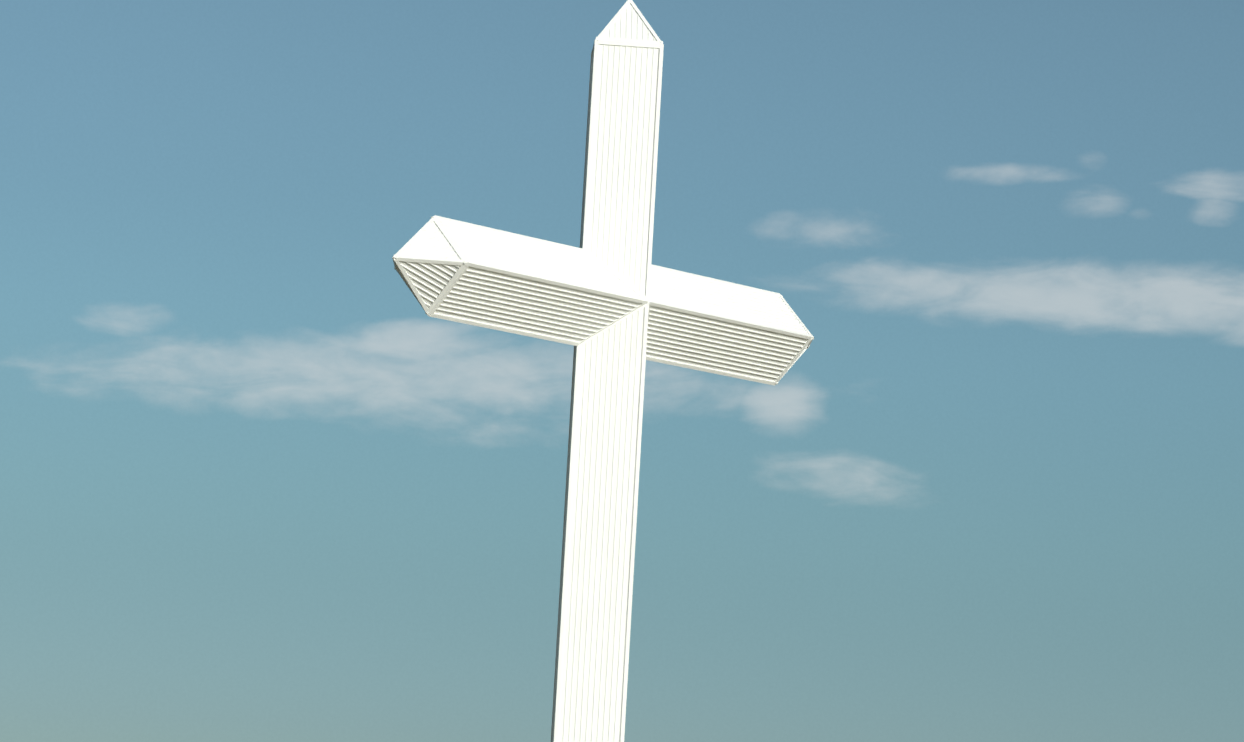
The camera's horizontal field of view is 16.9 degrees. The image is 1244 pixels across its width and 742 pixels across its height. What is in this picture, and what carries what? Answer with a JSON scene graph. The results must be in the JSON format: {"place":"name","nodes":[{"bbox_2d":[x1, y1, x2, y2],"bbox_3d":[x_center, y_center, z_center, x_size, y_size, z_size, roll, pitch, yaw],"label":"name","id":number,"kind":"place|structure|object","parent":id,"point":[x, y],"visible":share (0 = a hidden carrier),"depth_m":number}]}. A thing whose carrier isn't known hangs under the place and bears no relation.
{"place":"outdoors","nodes":[
{"label":"outdoors","id":0,"kind":"place"},
{"bbox_2d":[392,0,813,741],"bbox_3d":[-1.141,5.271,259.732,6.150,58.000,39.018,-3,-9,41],"label":"cross","id":1,"kind":"object","parent":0,"point":[610,304],"visible":1,"depth_m":257.89},
{"bbox_2d":[0,0,1243,741],"label":"sky","id":2,"kind":"structure","parent":0,"point":[251,490]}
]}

